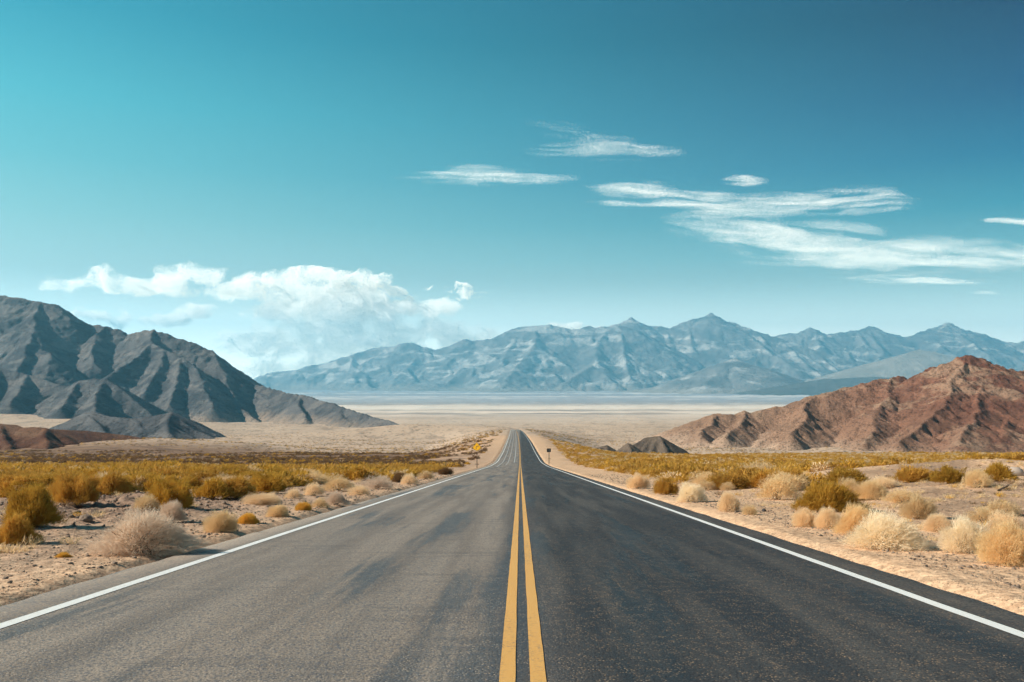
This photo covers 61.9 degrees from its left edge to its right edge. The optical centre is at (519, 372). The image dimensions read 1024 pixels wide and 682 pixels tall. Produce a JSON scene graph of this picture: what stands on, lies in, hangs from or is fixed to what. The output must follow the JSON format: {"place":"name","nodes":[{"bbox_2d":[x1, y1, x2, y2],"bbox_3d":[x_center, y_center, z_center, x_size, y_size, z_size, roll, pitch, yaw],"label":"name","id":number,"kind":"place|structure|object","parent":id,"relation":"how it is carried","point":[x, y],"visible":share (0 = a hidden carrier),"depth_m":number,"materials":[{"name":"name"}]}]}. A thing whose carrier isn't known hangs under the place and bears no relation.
{"place":"outdoors","nodes":[
{"label":"outdoors","id":0,"kind":"place"},
{"bbox_2d":[69,306,133,329],"bbox_3d":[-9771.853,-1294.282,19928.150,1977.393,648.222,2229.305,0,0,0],"label":"cloud","id":1,"kind":"structure","parent":0,"point":[117,323],"depth_m":19840.57,"materials":[{"name":"white"}]},
{"bbox_2d":[38,260,228,300],"bbox_3d":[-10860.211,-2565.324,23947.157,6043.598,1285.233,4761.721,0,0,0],"label":"cloud","id":2,"kind":"structure","parent":0,"point":[169,280],"depth_m":23614.41,"materials":[{"name":"white"}]},
{"bbox_2d":[138,301,216,327],"bbox_3d":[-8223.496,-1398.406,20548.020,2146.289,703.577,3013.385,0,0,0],"label":"cloud","id":3,"kind":"structure","parent":0,"point":[183,315],"depth_m":20260.29,"materials":[{"name":"white"}]},
{"bbox_2d":[0,295,398,427],"bbox_3d":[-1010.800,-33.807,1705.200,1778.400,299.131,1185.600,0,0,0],"label":"mountain","id":4,"kind":"structure","parent":0,"point":[58,344],"depth_m":1778.72,"materials":[{"name":"grey stone"}]},
{"bbox_2d":[228,360,278,378],"bbox_3d":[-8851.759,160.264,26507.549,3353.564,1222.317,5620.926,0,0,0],"label":"cloud","id":5,"kind":"structure","parent":0,"point":[256,372],"depth_m":25895.46,"materials":[{"name":"white"}]},
{"bbox_2d":[204,265,499,375],"bbox_3d":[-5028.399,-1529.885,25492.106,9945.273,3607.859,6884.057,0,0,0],"label":"cloud","id":6,"kind":"structure","parent":0,"point":[330,322],"depth_m":24662.60,"materials":[{"name":"white"}]},
{"bbox_2d":[425,281,486,300],"bbox_3d":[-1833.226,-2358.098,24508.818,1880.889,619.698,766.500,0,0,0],"label":"cloud","id":7,"kind":"structure","parent":0,"point":[464,293],"depth_m":24454.62,"materials":[{"name":"white"}]},
{"bbox_2d":[254,324,704,391],"bbox_3d":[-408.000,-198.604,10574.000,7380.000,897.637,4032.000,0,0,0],"label":"mountain range","id":8,"kind":"structure","parent":0,"point":[550,357],"depth_m":10519.81,"materials":[{"name":"blue stone"}]},
{"bbox_2d":[417,163,579,185],"bbox_3d":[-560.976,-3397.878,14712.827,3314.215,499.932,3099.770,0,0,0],"label":"cloud","id":9,"kind":"structure","parent":0,"point":[503,175],"depth_m":14734.65,"materials":[{"name":"white"}]},
{"bbox_2d":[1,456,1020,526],"bbox_3d":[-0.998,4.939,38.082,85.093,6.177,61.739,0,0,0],"label":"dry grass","id":10,"kind":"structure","parent":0,"point":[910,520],"depth_m":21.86,"materials":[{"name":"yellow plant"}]},
{"bbox_2d":[0,429,1023,681],"bbox_3d":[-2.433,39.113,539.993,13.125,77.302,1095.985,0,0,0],"label":"road","id":11,"kind":"structure","parent":0,"point":[408,587],"depth_m":7.06,"materials":[{"name":"grey asphalt"}]},
{"bbox_2d":[0,431,510,628],"bbox_3d":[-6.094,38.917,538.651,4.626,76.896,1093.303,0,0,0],"label":"white edge line","id":12,"kind":"object","parent":11,"relation":"on","point":[38,613],"visible":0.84,"depth_m":8.99,"materials":[{"name":"paint"}]},
{"bbox_2d":[499,431,519,681],"bbox_3d":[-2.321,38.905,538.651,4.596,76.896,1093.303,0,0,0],"label":"yellow centre line","id":13,"kind":"object","parent":11,"relation":"on","point":[508,666],"visible":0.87,"depth_m":6.66,"materials":[{"name":"paint"}]},
{"bbox_2d":[517,433,546,681],"bbox_3d":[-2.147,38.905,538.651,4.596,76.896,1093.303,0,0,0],"label":"yellow centre line","id":14,"kind":"object","parent":11,"relation":"on","point":[537,665],"visible":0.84,"depth_m":6.67,"materials":[{"name":"paint"}]},
{"bbox_2d":[525,435,1023,637],"bbox_3d":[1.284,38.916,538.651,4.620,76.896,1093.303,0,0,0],"label":"white edge line","id":15,"kind":"object","parent":11,"relation":"on","point":[971,616],"visible":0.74,"depth_m":8.48,"materials":[{"name":"paint"}]},
{"bbox_2d":[0,390,1023,614],"bbox_3d":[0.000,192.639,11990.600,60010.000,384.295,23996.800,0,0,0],"label":"ground","id":16,"kind":"structure","parent":0,"point":[461,411],"depth_m":205.66,"materials":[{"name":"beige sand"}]},
{"bbox_2d":[0,473,33,496],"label":"shrub","id":17,"kind":"object","parent":16,"relation":"on","point":[6,479],"visible":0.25,"depth_m":27.07,"materials":[{"name":"yellow plant"}]},
{"bbox_2d":[0,508,46,544],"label":"shrub","id":18,"kind":"object","parent":16,"relation":"on","point":[17,528],"visible":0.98,"depth_m":12.01,"materials":[{"name":"yellow plant"}]},
{"bbox_2d":[0,478,48,497],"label":"shrub","id":19,"kind":"object","parent":16,"relation":"on","point":[13,482],"visible":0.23,"depth_m":26.74,"materials":[{"name":"yellow plant"}]},
{"bbox_2d":[0,481,71,527],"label":"shrub","id":20,"kind":"object","parent":16,"relation":"on","point":[36,501],"visible":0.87,"depth_m":14.14,"materials":[{"name":"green plant"}]},
{"bbox_2d":[0,424,144,449],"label":"foothill","id":21,"kind":"structure","parent":16,"relation":"on","point":[13,437],"depth_m":396.25,"materials":[{"name":"brown stone"}]},
{"bbox_2d":[46,470,102,504],"bbox_3d":[-9.679,2.460,18.600,1.456,0.779,1.129,0,0,25],"label":"shrub","id":22,"kind":"object","parent":16,"relation":"on","point":[81,488],"visible":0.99,"depth_m":18.34,"materials":[{"name":"yellow plant"}]},
{"bbox_2d":[0,369,167,418],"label":"foothill","id":23,"kind":"structure","parent":16,"relation":"on","point":[22,393],"depth_m":1329.95,"materials":[{"name":"grey stone"}]},
{"bbox_2d":[70,464,126,476],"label":"shrub","id":24,"kind":"object","parent":16,"relation":"on","point":[102,471],"visible":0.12,"depth_m":31.41,"materials":[{"name":"yellow plant"}]},
{"bbox_2d":[97,469,144,494],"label":"shrub","id":25,"kind":"object","parent":16,"relation":"on","point":[112,482],"visible":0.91,"depth_m":25.12,"materials":[{"name":"yellow plant"}]},
{"bbox_2d":[49,411,225,438],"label":"foothill","id":26,"kind":"structure","parent":16,"relation":"on","point":[171,425],"depth_m":834.04,"materials":[{"name":"grey stone"}]},
{"bbox_2d":[124,472,154,491],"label":"shrub","id":27,"kind":"object","parent":16,"relation":"on","point":[140,477],"visible":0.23,"depth_m":28.51,"materials":[{"name":"brown plant"}]},
{"bbox_2d":[80,504,211,556],"bbox_3d":[-4.879,2.038,11.201,1.334,0.676,1.421,0,0,27],"label":"tumbleweed","id":28,"kind":"object","parent":16,"relation":"on","point":[154,529],"visible":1,"depth_m":11.02,"materials":[{"name":"beige plant"}]},
{"bbox_2d":[132,494,163,509],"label":"shrub","id":29,"kind":"object","parent":16,"relation":"on","point":[140,503],"visible":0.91,"depth_m":18.06,"materials":[{"name":"beige plant"}]},
{"bbox_2d":[140,473,182,491],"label":"shrub","id":30,"kind":"object","parent":16,"relation":"on","point":[150,478],"visible":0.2,"depth_m":28.43,"materials":[{"name":"yellow plant"}]},
{"bbox_2d":[139,462,188,476],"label":"shrub","id":31,"kind":"object","parent":16,"relation":"on","point":[170,471],"visible":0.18,"depth_m":34.82,"materials":[{"name":"yellow plant"}]},
{"bbox_2d":[142,475,194,509],"bbox_3d":[-7.793,2.650,19.033,1.314,0.806,0.938,0,0,6],"label":"shrub","id":32,"kind":"object","parent":16,"relation":"on","point":[179,492],"visible":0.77,"depth_m":18.82,"materials":[{"name":"yellow plant"}]},
{"bbox_2d":[159,499,189,522],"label":"shrub","id":33,"kind":"object","parent":16,"relation":"on","point":[172,508],"visible":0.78,"depth_m":15.83,"materials":[{"name":"beige plant"}]},
{"bbox_2d":[167,476,200,489],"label":"shrub","id":34,"kind":"object","parent":16,"relation":"on","point":[193,484],"visible":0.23,"depth_m":28.91,"materials":[{"name":"yellow plant"}]},
{"bbox_2d":[179,467,224,487],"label":"shrub","id":35,"kind":"object","parent":16,"relation":"on","point":[201,474],"visible":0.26,"depth_m":29.58,"materials":[{"name":"yellow plant"}]},
{"bbox_2d":[190,474,239,499],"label":"shrub","id":36,"kind":"object","parent":16,"relation":"on","point":[213,487],"visible":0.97,"depth_m":22.67,"materials":[{"name":"yellow plant"}]},
{"bbox_2d":[200,509,240,532],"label":"tumbleweed","id":37,"kind":"object","parent":16,"relation":"on","point":[221,521],"visible":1,"depth_m":14.11,"materials":[{"name":"beige plant"}]},
{"bbox_2d":[221,473,264,499],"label":"shrub","id":38,"kind":"object","parent":16,"relation":"on","point":[241,485],"visible":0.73,"depth_m":23.17,"materials":[{"name":"plant"}]},
{"bbox_2d":[236,512,260,523],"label":"shrub","id":39,"kind":"object","parent":16,"relation":"on","point":[247,518],"visible":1,"depth_m":15.87,"materials":[{"name":"yellow plant"}]},
{"bbox_2d":[240,492,281,504],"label":"shrub","id":40,"kind":"object","parent":16,"relation":"on","point":[265,499],"visible":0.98,"depth_m":21.38,"materials":[{"name":"beige plant"}]},
{"bbox_2d":[246,469,286,492],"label":"shrub","id":41,"kind":"object","parent":16,"relation":"on","point":[269,483],"visible":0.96,"depth_m":27.15,"materials":[{"name":"yellow plant"}]},
{"bbox_2d":[264,504,290,516],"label":"shrub","id":42,"kind":"object","parent":16,"relation":"on","point":[280,510],"visible":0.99,"depth_m":17.71,"materials":[{"name":"brown plant"}]},
{"bbox_2d":[283,488,304,498],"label":"shrub","id":43,"kind":"object","parent":16,"relation":"on","point":[291,493],"visible":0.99,"depth_m":24.59,"materials":[{"name":"brown plant"}]},
{"bbox_2d":[295,501,312,510],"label":"shrub","id":44,"kind":"object","parent":16,"relation":"on","point":[303,506],"visible":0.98,"depth_m":19.64,"materials":[{"name":"yellow plant"}]},
{"bbox_2d":[303,482,325,495],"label":"shrub","id":45,"kind":"object","parent":16,"relation":"on","point":[313,487],"visible":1,"depth_m":26.62,"materials":[{"name":"brown plant"}]},
{"bbox_2d":[304,472,326,483],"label":"shrub","id":46,"kind":"object","parent":16,"relation":"on","point":[313,476],"visible":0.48,"depth_m":38.86,"materials":[{"name":"beige plant"}]},
{"bbox_2d":[310,497,330,507],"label":"shrub","id":47,"kind":"object","parent":16,"relation":"on","point":[320,501],"visible":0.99,"depth_m":20.87,"materials":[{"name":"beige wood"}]},
{"bbox_2d":[323,488,350,505],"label":"shrub","id":48,"kind":"object","parent":16,"relation":"on","point":[336,497],"visible":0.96,"depth_m":22.13,"materials":[{"name":"brown plant"}]},
{"bbox_2d":[321,475,359,491],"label":"shrub","id":49,"kind":"object","parent":16,"relation":"on","point":[334,483],"visible":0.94,"depth_m":30.60,"materials":[{"name":"beige plant"}]},
{"bbox_2d":[339,464,371,479],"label":"shrub","id":50,"kind":"object","parent":16,"relation":"on","point":[348,474],"visible":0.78,"depth_m":44.71,"materials":[{"name":"yellow plant"}]},
{"bbox_2d":[346,484,370,494],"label":"shrub","id":51,"kind":"object","parent":16,"relation":"on","point":[363,490],"visible":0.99,"depth_m":27.74,"materials":[{"name":"beige plant"}]},
{"bbox_2d":[345,466,378,480],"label":"shrub","id":52,"kind":"object","parent":16,"relation":"on","point":[367,470],"visible":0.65,"depth_m":44.78,"materials":[{"name":"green plant"}]},
{"bbox_2d":[358,474,393,488],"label":"shrub","id":53,"kind":"object","parent":16,"relation":"on","point":[385,483],"visible":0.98,"depth_m":33.06,"materials":[{"name":"beige plant"}]},
{"bbox_2d":[400,473,419,484],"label":"shrub","id":54,"kind":"object","parent":16,"relation":"on","point":[407,479],"visible":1,"depth_m":38.86,"materials":[{"name":"beige plant"}]},
{"bbox_2d":[0,419,907,466],"bbox_3d":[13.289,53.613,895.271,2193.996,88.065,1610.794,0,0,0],"label":"distant scrub","id":55,"kind":"object","parent":16,"relation":"on","point":[140,456],"visible":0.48,"depth_m":222.56,"materials":[{"name":"green plant"}]},
{"bbox_2d":[0,414,1023,486],"bbox_3d":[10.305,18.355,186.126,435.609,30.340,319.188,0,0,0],"label":"distant scrub","id":56,"kind":"object","parent":16,"relation":"on","point":[433,468],"visible":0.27,"depth_m":81.87,"materials":[{"name":"yellow plant"}]},
{"bbox_2d":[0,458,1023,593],"bbox_3d":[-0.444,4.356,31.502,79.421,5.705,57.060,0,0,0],"label":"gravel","id":57,"kind":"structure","parent":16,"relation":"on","point":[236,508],"depth_m":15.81,"materials":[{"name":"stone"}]},
{"bbox_2d":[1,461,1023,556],"bbox_3d":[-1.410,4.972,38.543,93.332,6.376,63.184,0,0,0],"label":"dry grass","id":58,"kind":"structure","parent":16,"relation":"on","point":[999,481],"depth_m":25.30,"materials":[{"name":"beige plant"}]},
{"bbox_2d":[616,443,641,452],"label":"mound","id":59,"kind":"object","parent":16,"relation":"on","point":[627,447],"visible":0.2,"depth_m":424.65,"materials":[{"name":"brown stone"}]},
{"bbox_2d":[625,471,651,488],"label":"shrub","id":60,"kind":"object","parent":16,"relation":"on","point":[635,483],"visible":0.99,"depth_m":33.53,"materials":[{"name":"beige plant"}]},
{"bbox_2d":[633,436,689,453],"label":"mound","id":61,"kind":"object","parent":16,"relation":"on","point":[657,444],"visible":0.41,"depth_m":437.86,"materials":[{"name":"stone"}]},
{"bbox_2d":[652,475,679,494],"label":"shrub","id":62,"kind":"object","parent":16,"relation":"on","point":[666,485],"visible":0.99,"depth_m":28.30,"materials":[{"name":"yellow plant"}]},
{"bbox_2d":[675,480,708,501],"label":"shrub","id":63,"kind":"object","parent":16,"relation":"on","point":[690,493],"visible":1,"depth_m":23.70,"materials":[{"name":"beige plant"}]},
{"bbox_2d":[689,471,723,484],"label":"shrub","id":64,"kind":"object","parent":16,"relation":"on","point":[699,477],"visible":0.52,"depth_m":36.65,"materials":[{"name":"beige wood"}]},
{"bbox_2d":[699,479,717,489],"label":"shrub","id":65,"kind":"object","parent":16,"relation":"on","point":[704,484],"visible":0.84,"depth_m":31.62,"materials":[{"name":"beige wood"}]},
{"bbox_2d":[702,470,749,489],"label":"shrub","id":66,"kind":"object","parent":16,"relation":"on","point":[717,478],"visible":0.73,"depth_m":32.14,"materials":[{"name":"yellow plant"}]},
{"bbox_2d":[717,491,740,511],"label":"shrub","id":67,"kind":"object","parent":16,"relation":"on","point":[731,500],"visible":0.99,"depth_m":19.59,"materials":[{"name":"beige plant"}]},
{"bbox_2d":[727,466,758,476],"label":"shrub","id":68,"kind":"object","parent":16,"relation":"on","point":[748,469],"visible":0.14,"depth_m":35.05,"materials":[{"name":"yellow plant"}]},
{"bbox_2d":[742,466,778,487],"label":"shrub","id":69,"kind":"object","parent":16,"relation":"on","point":[752,480],"visible":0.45,"depth_m":32.01,"materials":[{"name":"yellow plant"}]},
{"bbox_2d":[744,458,778,472],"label":"shrub","id":70,"kind":"object","parent":16,"relation":"on","point":[764,464],"visible":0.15,"depth_m":36.50,"materials":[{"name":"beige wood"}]},
{"bbox_2d":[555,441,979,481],"bbox_3d":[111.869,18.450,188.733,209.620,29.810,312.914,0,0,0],"label":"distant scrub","id":71,"kind":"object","parent":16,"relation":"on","point":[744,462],"visible":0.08,"depth_m":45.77,"materials":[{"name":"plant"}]},
{"bbox_2d":[754,472,802,499],"bbox_3d":[7.593,3.283,24.854,1.386,0.885,1.268,0,0,-44],"label":"shrub","id":72,"kind":"object","parent":16,"relation":"on","point":[773,486],"visible":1,"depth_m":24.75,"materials":[{"name":"beige plant"}]},
{"bbox_2d":[757,471,810,490],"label":"shrub","id":73,"kind":"object","parent":16,"relation":"on","point":[799,481],"visible":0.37,"depth_m":28.84,"materials":[{"name":"beige plant"}]},
{"bbox_2d":[777,467,810,485],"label":"shrub","id":74,"kind":"object","parent":16,"relation":"on","point":[795,471],"visible":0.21,"depth_m":30.88,"materials":[{"name":"yellow plant"}]},
{"bbox_2d":[790,505,815,526],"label":"shrub","id":75,"kind":"object","parent":16,"relation":"on","point":[805,517],"visible":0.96,"depth_m":15.30,"materials":[{"name":"beige plant"}]},
{"bbox_2d":[812,505,840,528],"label":"shrub","id":76,"kind":"object","parent":16,"relation":"on","point":[827,518],"visible":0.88,"depth_m":14.96,"materials":[{"name":"beige plant"}]},
{"bbox_2d":[788,477,872,512],"bbox_3d":[7.108,2.807,19.665,1.806,0.845,1.545,0,0,32],"label":"shrub","id":77,"kind":"object","parent":16,"relation":"on","point":[835,496],"visible":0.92,"depth_m":19.38,"materials":[{"name":"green plant"}]},
{"bbox_2d":[818,466,871,485],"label":"shrub","id":78,"kind":"object","parent":16,"relation":"on","point":[841,472],"visible":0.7,"depth_m":29.08,"materials":[{"name":"yellow plant"}]},
{"bbox_2d":[837,477,864,500],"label":"shrub","id":79,"kind":"object","parent":16,"relation":"on","point":[853,485],"visible":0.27,"depth_m":23.54,"materials":[{"name":"beige plant"}]},
{"bbox_2d":[829,500,882,535],"bbox_3d":[5.500,2.343,13.822,0.790,0.611,0.808,0,0,-43],"label":"tumbleweed","id":80,"kind":"object","parent":16,"relation":"on","point":[849,520],"visible":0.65,"depth_m":13.76,"materials":[{"name":"beige plant"}]},
{"bbox_2d":[855,478,888,500],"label":"shrub","id":81,"kind":"object","parent":16,"relation":"on","point":[870,490],"visible":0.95,"depth_m":23.02,"materials":[{"name":"beige plant"}]},
{"bbox_2d":[867,475,899,487],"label":"shrub","id":82,"kind":"object","parent":16,"relation":"on","point":[886,482],"visible":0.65,"depth_m":26.98,"materials":[{"name":"beige plant"}]},
{"bbox_2d":[836,506,939,551],"bbox_3d":[5.077,2.136,11.710,1.251,0.608,1.077,0,0,-22],"label":"tumbleweed","id":83,"kind":"object","parent":16,"relation":"on","point":[873,530],"visible":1,"depth_m":11.59,"materials":[{"name":"beige plant"}]},
{"bbox_2d":[880,488,923,503],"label":"shrub","id":84,"kind":"object","parent":16,"relation":"on","point":[896,497],"visible":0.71,"depth_m":21.37,"materials":[{"name":"beige plant"}]},
{"bbox_2d":[890,464,933,482],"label":"shrub","id":85,"kind":"object","parent":16,"relation":"on","point":[908,475],"visible":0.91,"depth_m":28.85,"materials":[{"name":"yellow plant"}]},
{"bbox_2d":[897,494,938,519],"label":"tumbleweed","id":86,"kind":"object","parent":16,"relation":"on","point":[918,506],"visible":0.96,"depth_m":17.49,"materials":[{"name":"beige plant"}]},
{"bbox_2d":[920,512,954,531],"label":"tumbleweed","id":87,"kind":"object","parent":16,"relation":"on","point":[934,521],"visible":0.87,"depth_m":14.45,"materials":[{"name":"brown plant"}]},
{"bbox_2d":[927,463,968,483],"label":"shrub","id":88,"kind":"object","parent":16,"relation":"on","point":[948,474],"visible":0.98,"depth_m":26.08,"materials":[{"name":"yellow plant"}]},
{"bbox_2d":[936,509,991,552],"bbox_3d":[5.859,2.076,11.237,0.758,0.640,0.610,0,0,-32],"label":"tumbleweed","id":89,"kind":"object","parent":16,"relation":"on","point":[959,537],"visible":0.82,"depth_m":11.17,"materials":[{"name":"beige plant"}]},
{"bbox_2d":[961,468,995,488],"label":"shrub","id":90,"kind":"object","parent":16,"relation":"on","point":[981,478],"visible":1,"depth_m":24.40,"materials":[{"name":"beige plant"}]},
{"bbox_2d":[963,504,999,524],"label":"tumbleweed","id":91,"kind":"object","parent":16,"relation":"on","point":[977,516],"visible":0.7,"depth_m":16.40,"materials":[{"name":"brown plant"}]},
{"bbox_2d":[971,515,1023,566],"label":"tumbleweed","id":92,"kind":"object","parent":16,"relation":"on","point":[1004,542],"visible":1,"depth_m":9.89,"materials":[{"name":"beige plant"}]},
{"bbox_2d":[983,461,1021,480],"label":"shrub","id":93,"kind":"object","parent":16,"relation":"on","point":[999,470],"visible":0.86,"depth_m":27.23,"materials":[{"name":"yellow plant"}]},
{"bbox_2d":[982,497,1023,515],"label":"shrub","id":94,"kind":"object","parent":16,"relation":"on","point":[1006,506],"visible":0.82,"depth_m":17.84,"materials":[{"name":"beige plant"}]},
{"bbox_2d":[985,508,1023,536],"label":"tumbleweed","id":95,"kind":"object","parent":16,"relation":"on","point":[1006,517],"visible":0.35,"depth_m":13.26,"materials":[{"name":"brown plant"}]},
{"bbox_2d":[0,0,1023,378],"label":"sky","id":96,"kind":"structure","parent":0,"point":[240,136],"materials":[{"name":"blue"}]},
{"bbox_2d":[547,321,602,329],"bbox_3d":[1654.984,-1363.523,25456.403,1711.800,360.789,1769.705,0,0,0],"label":"cloud","id":97,"kind":"structure","parent":0,"point":[571,326],"depth_m":25136.24,"materials":[{"name":"white"}]},
{"bbox_2d":[529,121,678,159],"bbox_3d":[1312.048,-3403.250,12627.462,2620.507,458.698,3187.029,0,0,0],"label":"cloud","id":98,"kind":"structure","parent":0,"point":[598,151],"depth_m":12914.05,"materials":[{"name":"white"}]},
{"bbox_2d":[617,358,803,393],"bbox_3d":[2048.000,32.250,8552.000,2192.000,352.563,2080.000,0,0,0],"label":"valley hill","id":99,"kind":"structure","parent":0,"point":[731,376],"depth_m":8004.58,"materials":[{"name":"blue stone"}]},
{"bbox_2d":[620,313,859,380],"bbox_3d":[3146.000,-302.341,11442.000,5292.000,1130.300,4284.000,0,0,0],"label":"mountain range","id":100,"kind":"structure","parent":0,"point":[710,339],"depth_m":11484.32,"materials":[{"name":"blue stone"}]},
{"bbox_2d":[589,182,919,219],"bbox_3d":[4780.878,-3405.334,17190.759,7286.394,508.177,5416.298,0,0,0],"label":"cloud","id":101,"kind":"structure","parent":0,"point":[741,211],"depth_m":16936.91,"materials":[{"name":"white"}]},
{"bbox_2d":[732,377,889,395],"bbox_3d":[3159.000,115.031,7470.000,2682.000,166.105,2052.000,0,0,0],"label":"valley hill","id":102,"kind":"structure","parent":0,"point":[815,387],"depth_m":7234.06,"materials":[{"name":"stone"}]},
{"bbox_2d":[632,355,1023,452],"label":"hill","id":103,"kind":"structure","parent":0,"point":[969,403],"depth_m":566.55,"materials":[{"name":"brown stone"}]},
{"bbox_2d":[664,213,1023,274],"bbox_3d":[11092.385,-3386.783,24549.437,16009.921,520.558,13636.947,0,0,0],"label":"cloud","id":104,"kind":"structure","parent":0,"point":[819,250],"depth_m":23060.39,"materials":[{"name":"white"}]},
{"bbox_2d":[804,349,955,381],"bbox_3d":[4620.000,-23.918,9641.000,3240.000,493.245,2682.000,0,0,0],"label":"valley hill","id":105,"kind":"structure","parent":0,"point":[908,365],"depth_m":9371.48,"materials":[{"name":"stone"}]},
{"bbox_2d":[775,322,1023,370],"bbox_3d":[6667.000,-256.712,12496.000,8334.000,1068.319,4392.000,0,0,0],"label":"mountain range","id":106,"kind":"structure","parent":0,"point":[869,344],"depth_m":12807.61,"materials":[{"name":"blue stone"}]},
{"bbox_2d":[853,274,993,293],"bbox_3d":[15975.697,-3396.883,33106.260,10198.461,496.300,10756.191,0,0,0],"label":"cloud","id":107,"kind":"structure","parent":0,"point":[940,280],"depth_m":31346.40,"materials":[{"name":"white"}]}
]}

